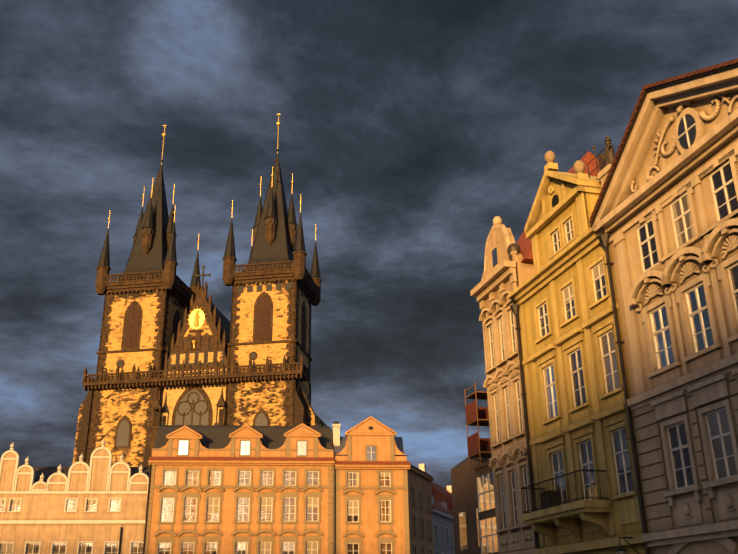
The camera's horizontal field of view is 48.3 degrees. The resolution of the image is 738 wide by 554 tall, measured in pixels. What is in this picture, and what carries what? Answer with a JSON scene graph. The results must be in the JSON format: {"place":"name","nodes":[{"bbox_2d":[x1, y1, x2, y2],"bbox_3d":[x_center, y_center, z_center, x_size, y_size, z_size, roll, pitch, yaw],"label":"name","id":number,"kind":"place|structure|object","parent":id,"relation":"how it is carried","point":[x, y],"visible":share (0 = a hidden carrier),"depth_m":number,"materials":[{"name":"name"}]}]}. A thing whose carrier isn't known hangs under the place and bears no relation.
{"place":"outdoors","nodes":[
{"label":"outdoors","id":0,"kind":"place"},
{"bbox_2d":[73,113,332,466],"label":"church","id":1,"kind":"structure","parent":0,"point":[174,349],"depth_m":112.82,"materials":[{"name":"stone"}]},
{"bbox_2d":[0,0,737,489],"label":"sky","id":2,"kind":"structure","parent":0,"point":[407,127],"materials":[{"name":"grey"}]},
{"bbox_2d":[589,58,737,553],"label":"beige house","id":3,"kind":"structure","parent":0,"point":[664,214],"depth_m":26.58,"materials":[{"name":"paint"}]},
{"label":"square ground","id":4,"kind":"structure","parent":0,"visible":0},
{"bbox_2d":[0,439,150,553],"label":"building","id":5,"kind":"structure","parent":4,"relation":"on","point":[99,505],"depth_m":85.15,"materials":[{"name":"paint"}]},
{"bbox_2d":[144,416,430,553],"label":"salmon house","id":6,"kind":"structure","parent":4,"relation":"on","point":[302,488],"depth_m":87.98,"materials":[{"name":"paint"}]},
{"bbox_2d":[407,464,454,553],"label":"side street houses","id":7,"kind":"structure","parent":4,"relation":"on","point":[438,516],"depth_m":96.78,"materials":[{"name":"paint"}]},
{"bbox_2d":[451,382,499,553],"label":"building","id":8,"kind":"structure","parent":4,"relation":"on","point":[474,513],"depth_m":42.14,"materials":[{"name":"brown paint"}]},
{"bbox_2d":[470,151,600,553],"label":"ornate house","id":9,"kind":"structure","parent":4,"relation":"on","point":[508,265],"depth_m":39.20,"materials":[{"name":"beige paint"}]},
{"bbox_2d":[508,151,651,553],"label":"yellow house","id":10,"kind":"structure","parent":4,"relation":"on","point":[587,497],"depth_m":32.87,"materials":[{"name":"paint"}]},
{"bbox_2d":[587,136,614,187],"bbox_3d":[9.796,-3.512,33.830,1.090,4.930,2.300,5,-23,-15],"label":"roof statue and railing","id":11,"kind":"object","parent":10,"relation":"on","point":[605,159],"visible":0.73,"depth_m":33.59,"materials":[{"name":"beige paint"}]},
{"bbox_2d":[615,537,638,553],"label":"street lamp","id":12,"kind":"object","parent":10,"relation":"attached to","point":[620,549],"depth_m":27.55,"materials":[{"name":"black metal"}]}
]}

